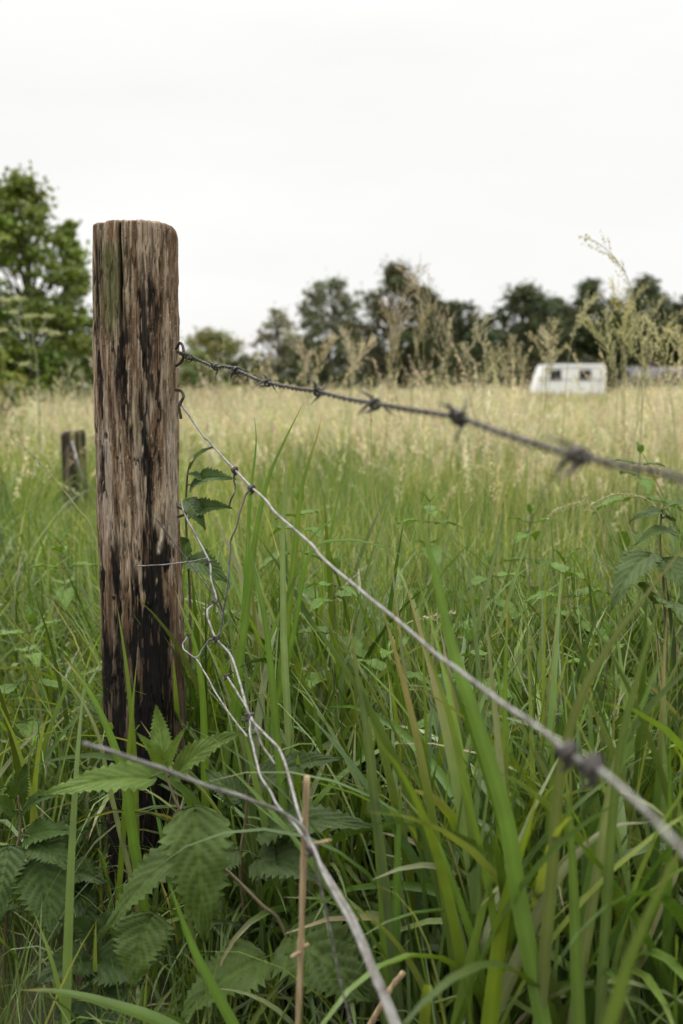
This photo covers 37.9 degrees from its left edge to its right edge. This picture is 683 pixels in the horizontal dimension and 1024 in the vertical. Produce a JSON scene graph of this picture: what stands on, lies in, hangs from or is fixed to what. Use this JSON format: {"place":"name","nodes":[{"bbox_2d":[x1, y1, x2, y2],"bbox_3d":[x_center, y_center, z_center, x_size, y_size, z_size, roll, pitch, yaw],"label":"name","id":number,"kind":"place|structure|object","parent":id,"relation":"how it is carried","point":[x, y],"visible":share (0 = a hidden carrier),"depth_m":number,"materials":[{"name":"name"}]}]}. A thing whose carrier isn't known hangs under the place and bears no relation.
{"place":"outdoors","nodes":[
{"label":"outdoors","id":0,"kind":"place"},
{"bbox_2d":[0,425,682,1023],"bbox_3d":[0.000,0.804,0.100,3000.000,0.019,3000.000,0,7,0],"label":"ground","id":1,"kind":"structure","parent":0,"point":[32,1014],"depth_m":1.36,"materials":[{"name":"green plant"}]},
{"bbox_2d":[0,348,34,445],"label":"bush","id":2,"kind":"object","parent":1,"relation":"on","point":[15,377],"visible":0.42,"depth_m":9.35,"materials":[{"name":"green plant"}]},
{"bbox_2d":[0,296,64,475],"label":"umbel plant","id":3,"kind":"object","parent":1,"relation":"on","point":[45,330],"visible":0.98,"depth_m":5.43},
{"bbox_2d":[0,605,75,790],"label":"nettle","id":4,"kind":"object","parent":1,"relation":"on","point":[25,726],"visible":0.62,"depth_m":1.61,"materials":[{"name":"green plant"}]},
{"bbox_2d":[0,763,82,1017],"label":"nettle","id":5,"kind":"object","parent":1,"relation":"on","point":[46,849],"visible":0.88,"depth_m":1.22,"materials":[{"name":"green plant"}]},
{"bbox_2d":[0,160,93,420],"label":"tree","id":6,"kind":"object","parent":1,"relation":"on","point":[20,192],"visible":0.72,"depth_m":16.29,"materials":[{"name":"green plant"}]},
{"bbox_2d":[0,431,97,549],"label":"grass stalk","id":7,"kind":"object","parent":1,"relation":"on","point":[27,449],"depth_m":1.95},
{"bbox_2d":[27,530,100,697],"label":"nettle","id":8,"kind":"object","parent":1,"relation":"on","point":[60,549],"visible":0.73,"depth_m":2.06,"materials":[{"name":"green plant"}]},
{"bbox_2d":[38,218,93,417],"bbox_3d":[-4.727,-3.174,17.418,1.276,3.800,1.265,7,10,43],"label":"tree","id":9,"kind":"object","parent":1,"relation":"on","point":[69,227],"visible":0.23,"depth_m":17.15,"materials":[{"name":"green plant"}]},
{"bbox_2d":[38,826,108,940],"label":"nettle","id":10,"kind":"object","parent":1,"relation":"on","point":[83,877],"visible":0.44,"depth_m":1.31,"materials":[{"name":"green plant"}]},
{"bbox_2d":[60,429,87,525],"bbox_3d":[-1.240,-0.053,4.634,0.115,0.660,0.208,-2,7,-13],"label":"fence post","id":11,"kind":"object","parent":1,"relation":"on","point":[70,439],"visible":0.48,"depth_m":4.61,"materials":[{"name":"brown wood"}]},
{"bbox_2d":[71,313,93,399],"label":"bush","id":12,"kind":"object","parent":1,"relation":"on","point":[90,318],"visible":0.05,"depth_m":18.55,"materials":[{"name":"green plant"}]},
{"bbox_2d":[35,910,150,1023],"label":"nettle","id":13,"kind":"object","parent":1,"relation":"on","point":[81,927],"visible":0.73,"depth_m":1.15,"materials":[{"name":"green plant"}]},
{"bbox_2d":[45,660,151,1003],"bbox_3d":[-0.305,0.414,1.262,0.124,0.466,0.002,0,7,0],"label":"grass shoot","id":14,"kind":"object","parent":1,"relation":"on","point":[118,827],"depth_m":1.26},
{"bbox_2d":[24,988,179,1023],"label":"grass shoot","id":15,"kind":"object","parent":1,"relation":"on","point":[149,1016],"depth_m":0.97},
{"bbox_2d":[62,655,160,1011],"bbox_3d":[-0.276,0.410,1.211,0.110,0.486,0.003,0,7,0],"label":"grass shoot","id":16,"kind":"object","parent":1,"relation":"on","point":[133,839],"depth_m":1.21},
{"bbox_2d":[113,663,136,941],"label":"grass shoot","id":17,"kind":"object","parent":1,"relation":"on","point":[120,857],"depth_m":1.26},
{"bbox_2d":[117,607,140,992],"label":"grass shoot","id":18,"kind":"object","parent":1,"relation":"on","point":[135,795],"depth_m":1.26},
{"bbox_2d":[92,219,189,958],"bbox_3d":[-0.271,0.141,1.414,0.146,1.070,0.122,0,7,0],"label":"fence post","id":19,"kind":"object","parent":1,"relation":"on","point":[136,343],"visible":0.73,"depth_m":1.35,"materials":[{"name":"brown wood"}]},
{"bbox_2d":[83,399,682,1023],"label":"wire fence","id":20,"kind":"object","parent":19,"relation":"attached to","point":[591,765],"visible":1,"depth_m":0.75,"materials":[{"name":"metal"}]},
{"bbox_2d":[176,351,682,485],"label":"barbed wire","id":21,"kind":"object","parent":19,"relation":"attached to","point":[583,455],"visible":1,"depth_m":0.59,"materials":[{"name":"metal"}]},
{"bbox_2d":[175,591,209,807],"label":"grass shoot","id":22,"kind":"object","parent":1,"relation":"on","point":[205,802],"depth_m":1.30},
{"bbox_2d":[168,881,238,1023],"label":"grass shoot","id":23,"kind":"object","parent":1,"relation":"on","point":[225,1009],"depth_m":0.91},
{"bbox_2d":[179,347,229,391],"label":"bush","id":24,"kind":"object","parent":1,"relation":"on","point":[193,375],"visible":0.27,"depth_m":48.83,"materials":[{"name":"green plant"}]},
{"bbox_2d":[38,705,377,1020],"bbox_3d":[-0.142,0.448,1.117,0.380,0.437,0.115,1,7,8],"label":"nettle","id":25,"kind":"object","parent":1,"relation":"on","point":[200,871],"visible":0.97,"depth_m":1.10,"materials":[{"name":"green plant"}]},
{"bbox_2d":[180,447,235,776],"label":"nettle","id":26,"kind":"object","parent":1,"relation":"on","point":[196,508],"visible":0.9,"depth_m":1.48,"materials":[{"name":"green plant"}]},
{"bbox_2d":[179,325,274,389],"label":"bush","id":27,"kind":"object","parent":1,"relation":"on","point":[208,341],"visible":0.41,"depth_m":60.25,"materials":[{"name":"green plant"}]},
{"bbox_2d":[220,353,265,390],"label":"bush","id":28,"kind":"object","parent":1,"relation":"on","point":[243,361],"visible":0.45,"depth_m":59.01,"materials":[{"name":"green plant"}]},
{"bbox_2d":[230,417,256,919],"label":"grass shoot","id":29,"kind":"object","parent":1,"relation":"on","point":[246,565],"depth_m":1.34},
{"bbox_2d":[218,408,300,814],"bbox_3d":[-0.118,0.245,1.341,0.139,0.782,0.002,0,7,0],"label":"grass shoot","id":30,"kind":"object","parent":1,"relation":"on","point":[242,644],"depth_m":1.33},
{"bbox_2d":[240,502,296,926],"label":"grass shoot","id":31,"kind":"object","parent":1,"relation":"on","point":[279,765],"depth_m":1.16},
{"bbox_2d":[244,302,308,387],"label":"tree","id":32,"kind":"object","parent":1,"relation":"on","point":[271,337],"visible":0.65,"depth_m":76.37,"materials":[{"name":"green plant"}]},
{"bbox_2d":[180,493,372,908],"bbox_3d":[-0.099,0.299,1.398,0.297,0.662,0.001,0,7,0],"label":"grass shoot","id":33,"kind":"object","parent":1,"relation":"on","point":[253,676],"depth_m":1.38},
{"bbox_2d":[280,439,294,803],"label":"grass shoot","id":34,"kind":"object","parent":1,"relation":"on","point":[285,675],"depth_m":1.28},
{"bbox_2d":[205,750,372,1011],"bbox_3d":[-0.066,0.473,1.177,0.246,0.382,0.080,3,8,24],"label":"nettle","id":35,"kind":"object","parent":1,"relation":"on","point":[321,818],"visible":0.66,"depth_m":1.17,"materials":[{"name":"green plant"}]},
{"bbox_2d":[269,421,320,753],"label":"grass shoot","id":36,"kind":"object","parent":1,"relation":"on","point":[289,601],"depth_m":1.37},
{"bbox_2d":[260,489,332,617],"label":"nettle","id":37,"kind":"object","parent":1,"relation":"on","point":[311,590],"visible":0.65,"depth_m":1.77,"materials":[{"name":"green plant"}]},
{"bbox_2d":[264,334,332,388],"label":"bush","id":38,"kind":"object","parent":1,"relation":"on","point":[285,368],"visible":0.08,"depth_m":77.72,"materials":[{"name":"green plant"}]},
{"bbox_2d":[290,775,331,1023],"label":"dry stalk","id":39,"kind":"object","parent":1,"relation":"on","point":[302,946],"visible":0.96,"depth_m":0.84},
{"bbox_2d":[280,340,351,389],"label":"bush","id":40,"kind":"object","parent":1,"relation":"on","point":[298,370],"visible":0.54,"depth_m":68.86,"materials":[{"name":"green plant"}]},
{"bbox_2d":[272,268,374,383],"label":"tree","id":41,"kind":"object","parent":1,"relation":"on","point":[319,299],"visible":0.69,"depth_m":69.90,"materials":[{"name":"green plant"}]},
{"bbox_2d":[238,539,413,914],"bbox_3d":[-0.025,0.334,1.352,0.259,0.603,0.001,0,7,0],"label":"grass shoot","id":42,"kind":"object","parent":1,"relation":"on","point":[292,637],"depth_m":1.32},
{"bbox_2d":[311,332,342,497],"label":"grass stalk","id":43,"kind":"object","parent":1,"relation":"on","point":[326,345],"depth_m":4.15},
{"bbox_2d":[0,535,658,869],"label":"ground cover","id":44,"kind":"object","parent":1,"relation":"on","point":[72,642],"visible":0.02,"depth_m":1.93,"materials":[{"name":"green plant"}]},
{"bbox_2d":[290,553,370,736],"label":"nettle","id":45,"kind":"object","parent":1,"relation":"on","point":[360,651],"visible":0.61,"depth_m":1.51,"materials":[{"name":"green plant"}]},
{"bbox_2d":[0,318,682,556],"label":"meadow seed heads","id":46,"kind":"object","parent":1,"relation":"on","point":[247,399],"visible":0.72,"depth_m":6.66,"materials":[{"name":"plant"}]},
{"bbox_2d":[336,325,355,494],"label":"grass stalk","id":47,"kind":"object","parent":1,"relation":"on","point":[346,338],"depth_m":3.95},
{"bbox_2d":[367,377,376,608],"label":"grass stalk","id":48,"kind":"object","parent":1,"relation":"on","point":[371,387],"depth_m":2.10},
{"bbox_2d":[338,352,410,389],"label":"bush","id":49,"kind":"object","parent":1,"relation":"on","point":[358,374],"visible":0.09,"depth_m":66.65,"materials":[{"name":"green plant"}]},
{"bbox_2d":[350,622,404,1020],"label":"grass shoot","id":50,"kind":"object","parent":1,"relation":"on","point":[385,881],"depth_m":1.00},
{"bbox_2d":[366,767,389,1023],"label":"grass shoot","id":51,"kind":"object","parent":1,"relation":"on","point":[385,974],"depth_m":1.01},
{"bbox_2d":[367,970,405,1023],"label":"dry stalk","id":52,"kind":"object","parent":1,"relation":"on","point":[399,977],"visible":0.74,"depth_m":0.92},
{"bbox_2d":[375,296,400,528],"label":"grass stalk","id":53,"kind":"object","parent":1,"relation":"on","point":[390,319],"depth_m":3.55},
{"bbox_2d":[333,255,447,391],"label":"tree","id":54,"kind":"object","parent":1,"relation":"on","point":[394,278],"visible":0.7,"depth_m":58.42,"materials":[{"name":"green plant"}]},
{"bbox_2d":[372,473,409,693],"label":"grass shoot","id":55,"kind":"object","parent":1,"relation":"on","point":[398,626],"depth_m":1.33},
{"bbox_2d":[353,619,431,859],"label":"nettle","id":56,"kind":"object","parent":1,"relation":"on","point":[379,664],"visible":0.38,"depth_m":1.38,"materials":[{"name":"green plant"}]},
{"bbox_2d":[389,780,401,1022],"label":"grass shoot","id":57,"kind":"object","parent":1,"relation":"on","point":[396,912],"depth_m":1.01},
{"bbox_2d":[384,294,411,506],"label":"grass stalk","id":58,"kind":"object","parent":1,"relation":"on","point":[404,304],"depth_m":3.45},
{"bbox_2d":[386,304,419,511],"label":"grass stalk","id":59,"kind":"object","parent":1,"relation":"on","point":[409,325],"depth_m":3.16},
{"bbox_2d":[395,260,423,468],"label":"grass stalk","id":60,"kind":"object","parent":1,"relation":"on","point":[412,281],"depth_m":3.93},
{"bbox_2d":[391,253,429,483],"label":"grass stalk","id":61,"kind":"object","parent":1,"relation":"on","point":[416,274],"depth_m":4.32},
{"bbox_2d":[406,298,438,492],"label":"grass stalk","id":62,"kind":"object","parent":1,"relation":"on","point":[421,323],"depth_m":3.55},
{"bbox_2d":[420,553,433,924],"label":"grass shoot","id":63,"kind":"object","parent":1,"relation":"on","point":[425,708],"depth_m":1.08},
{"bbox_2d":[411,273,445,498],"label":"grass stalk","id":64,"kind":"object","parent":1,"relation":"on","point":[432,336],"depth_m":3.75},
{"bbox_2d":[398,282,460,390],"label":"tree","id":65,"kind":"object","parent":1,"relation":"on","point":[452,360],"visible":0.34,"depth_m":60.16,"materials":[{"name":"green plant"}]},
{"bbox_2d":[396,490,469,634],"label":"nettle","id":66,"kind":"object","parent":1,"relation":"on","point":[437,549],"visible":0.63,"depth_m":1.97,"materials":[{"name":"green plant"}]},
{"bbox_2d":[389,342,493,390],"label":"bush","id":67,"kind":"object","parent":1,"relation":"on","point":[459,375],"visible":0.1,"depth_m":67.91,"materials":[{"name":"green plant"}]},
{"bbox_2d":[398,790,485,1012],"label":"grass shoot","id":68,"kind":"object","parent":1,"relation":"on","point":[469,929],"depth_m":0.95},
{"bbox_2d":[433,304,455,517],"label":"grass stalk","id":69,"kind":"object","parent":1,"relation":"on","point":[448,323],"depth_m":3.76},
{"bbox_2d":[403,321,504,388],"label":"bush","id":70,"kind":"object","parent":1,"relation":"on","point":[476,351],"visible":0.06,"depth_m":71.27,"materials":[{"name":"green plant"}]},
{"bbox_2d":[429,299,498,388],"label":"tree","id":71,"kind":"object","parent":1,"relation":"on","point":[458,316],"visible":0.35,"depth_m":70.33,"materials":[{"name":"green plant"}]},
{"bbox_2d":[415,623,518,853],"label":"nettle","id":72,"kind":"object","parent":1,"relation":"on","point":[468,635],"visible":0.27,"depth_m":1.33,"materials":[{"name":"green plant"}]},
{"bbox_2d":[408,485,551,1023],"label":"grass shoot","id":73,"kind":"object","parent":1,"relation":"on","point":[525,932],"depth_m":0.82,"materials":[{"name":"plant"}]},
{"bbox_2d":[461,310,503,548],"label":"grass stalk","id":74,"kind":"object","parent":1,"relation":"on","point":[474,340],"depth_m":3.35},
{"bbox_2d":[488,449,499,595],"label":"grass stalk","id":75,"kind":"object","parent":1,"relation":"on","point":[492,476],"depth_m":2.01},
{"bbox_2d":[478,341,512,535],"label":"grass stalk","id":76,"kind":"object","parent":1,"relation":"on","point":[499,352],"depth_m":3.97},
{"bbox_2d":[452,551,539,664],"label":"nettle","id":77,"kind":"object","parent":1,"relation":"on","point":[475,580],"visible":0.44,"depth_m":1.70,"materials":[{"name":"green plant"}]},
{"bbox_2d":[493,598,507,897],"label":"grass shoot","id":78,"kind":"object","parent":1,"relation":"on","point":[504,721],"depth_m":0.98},
{"bbox_2d":[476,326,534,389],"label":"bush","id":79,"kind":"object","parent":1,"relation":"on","point":[499,365],"visible":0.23,"depth_m":73.75,"materials":[{"name":"green plant"}]},
{"bbox_2d":[481,791,537,1023],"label":"grass shoot","id":80,"kind":"object","parent":1,"relation":"on","point":[493,993],"depth_m":0.85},
{"bbox_2d":[501,333,519,515],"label":"grass stalk","id":81,"kind":"object","parent":1,"relation":"on","point":[511,348],"depth_m":3.56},
{"bbox_2d":[489,504,565,613],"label":"nettle","id":82,"kind":"object","parent":1,"relation":"on","point":[521,535],"visible":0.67,"depth_m":2.07,"materials":[{"name":"green plant"}]},
{"bbox_2d":[479,277,577,388],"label":"tree","id":83,"kind":"object","parent":1,"relation":"on","point":[536,308],"visible":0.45,"depth_m":75.39,"materials":[{"name":"green plant"}]},
{"bbox_2d":[521,324,556,513],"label":"grass stalk","id":84,"kind":"object","parent":1,"relation":"on","point":[542,335],"depth_m":3.76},
{"bbox_2d":[540,705,554,931],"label":"grass shoot","id":85,"kind":"object","parent":1,"relation":"on","point":[550,784],"depth_m":0.99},
{"bbox_2d":[536,316,562,547],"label":"grass stalk","id":86,"kind":"object","parent":1,"relation":"on","point":[555,339],"depth_m":3.36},
{"bbox_2d":[529,292,576,372],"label":"tree","id":87,"kind":"object","parent":1,"relation":"on","point":[565,310],"visible":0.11,"depth_m":81.94,"materials":[{"name":"green plant"}]},
{"bbox_2d":[522,547,610,736],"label":"nettle","id":88,"kind":"object","parent":1,"relation":"on","point":[557,566],"visible":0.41,"depth_m":1.65,"materials":[{"name":"green plant"}]},
{"bbox_2d":[529,361,605,394],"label":"caravan","id":89,"kind":"object","parent":1,"relation":"on","point":[559,374],"visible":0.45,"depth_m":59.46,"materials":[{"name":"white paint"}]},
{"bbox_2d":[499,822,649,1018],"bbox_3d":[0.175,0.484,0.928,0.213,0.411,0.003,0,7,0],"label":"grass shoot","id":90,"kind":"object","parent":1,"relation":"on","point":[511,977],"depth_m":0.91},
{"bbox_2d":[565,772,585,1023],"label":"grass shoot","id":91,"kind":"object","parent":1,"relation":"on","point":[577,997],"depth_m":0.85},
{"bbox_2d":[546,495,604,605],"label":"grass stalk","id":92,"kind":"object","parent":1,"relation":"on","point":[576,504],"depth_m":1.81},
{"bbox_2d":[559,289,602,536],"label":"grass stalk","id":93,"kind":"object","parent":1,"relation":"on","point":[591,301],"depth_m":3.45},
{"bbox_2d":[555,276,633,390],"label":"pine tree","id":94,"kind":"object","parent":1,"relation":"on","point":[585,346],"visible":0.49,"depth_m":79.96,"materials":[{"name":"green plant"}]},
{"bbox_2d":[578,304,616,507],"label":"grass stalk","id":95,"kind":"object","parent":1,"relation":"on","point":[608,332],"depth_m":3.75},
{"bbox_2d":[576,312,618,559],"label":"grass stalk","id":96,"kind":"object","parent":1,"relation":"on","point":[587,318],"depth_m":3.16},
{"bbox_2d":[567,681,639,1023],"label":"grass shoot","id":97,"kind":"object","parent":1,"relation":"on","point":[588,930],"depth_m":0.90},
{"bbox_2d":[559,617,648,742],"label":"nettle","id":98,"kind":"object","parent":1,"relation":"on","point":[610,634],"visible":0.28,"depth_m":1.43,"materials":[{"name":"green plant"}]},
{"bbox_2d":[532,549,682,1023],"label":"grass shoot","id":99,"kind":"object","parent":1,"relation":"on","point":[546,935],"depth_m":0.82,"materials":[{"name":"plant"}]},
{"bbox_2d":[577,231,642,548],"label":"grass stalk","id":100,"kind":"object","parent":1,"relation":"on","point":[611,258],"depth_m":2.55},
{"bbox_2d":[608,276,635,529],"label":"grass stalk","id":101,"kind":"object","parent":1,"relation":"on","point":[613,290],"depth_m":3.35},
{"bbox_2d":[583,491,669,635],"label":"grass stalk","id":102,"kind":"object","parent":1,"relation":"on","point":[616,494],"depth_m":1.71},
{"bbox_2d":[604,319,650,548],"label":"grass stalk","id":103,"kind":"object","parent":1,"relation":"on","point":[629,345],"depth_m":2.86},
{"bbox_2d":[617,314,643,511],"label":"grass stalk","id":104,"kind":"object","parent":1,"relation":"on","point":[633,323],"depth_m":3.76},
{"bbox_2d":[594,576,671,1023],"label":"grass shoot","id":105,"kind":"object","parent":1,"relation":"on","point":[605,931],"depth_m":0.86,"materials":[{"name":"plant"}]},
{"bbox_2d":[619,293,646,530],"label":"grass stalk","id":106,"kind":"object","parent":1,"relation":"on","point":[629,309],"depth_m":3.25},
{"bbox_2d":[621,280,651,525],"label":"grass stalk","id":107,"kind":"object","parent":1,"relation":"on","point":[639,291],"depth_m":3.45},
{"bbox_2d":[592,272,682,390],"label":"pine tree","id":108,"kind":"object","parent":1,"relation":"on","point":[653,293],"visible":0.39,"depth_m":77.88,"materials":[{"name":"green plant"}]},
{"bbox_2d":[592,441,682,612],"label":"nettle","id":109,"kind":"object","parent":1,"relation":"on","point":[645,483],"visible":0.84,"depth_m":2.14,"materials":[{"name":"green plant"}]},
{"bbox_2d":[601,843,682,1023],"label":"grass shoot","id":110,"kind":"object","parent":1,"relation":"on","point":[615,1004],"depth_m":0.56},
{"bbox_2d":[610,499,682,728],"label":"nettle","id":111,"kind":"object","parent":1,"relation":"on","point":[635,566],"visible":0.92,"depth_m":1.22,"materials":[{"name":"green plant"}]},
{"bbox_2d":[626,292,670,493],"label":"grass stalk","id":112,"kind":"object","parent":1,"relation":"on","point":[656,311],"depth_m":3.75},
{"bbox_2d":[616,367,682,389],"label":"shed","id":113,"kind":"structure","parent":1,"relation":"on","point":[631,371],"depth_m":64.20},
{"bbox_2d":[637,294,682,366],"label":"tree","id":114,"kind":"object","parent":1,"relation":"on","point":[669,310],"visible":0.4,"depth_m":76.17,"materials":[{"name":"green plant"}]},
{"bbox_2d":[640,310,681,542],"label":"grass stalk","id":115,"kind":"object","parent":1,"relation":"on","point":[658,338],"depth_m":2.97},
{"bbox_2d":[640,309,682,538],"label":"grass stalk","id":116,"kind":"object","parent":1,"relation":"on","point":[670,323],"depth_m":3.56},
{"bbox_2d":[0,393,682,828],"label":"meadow grass","id":117,"kind":"structure","parent":0,"point":[78,525],"depth_m":3.27,"materials":[{"name":"plant"}]},
{"bbox_2d":[0,0,682,387],"label":"sky","id":118,"kind":"structure","parent":0,"point":[282,143],"materials":[{"name":"white"}]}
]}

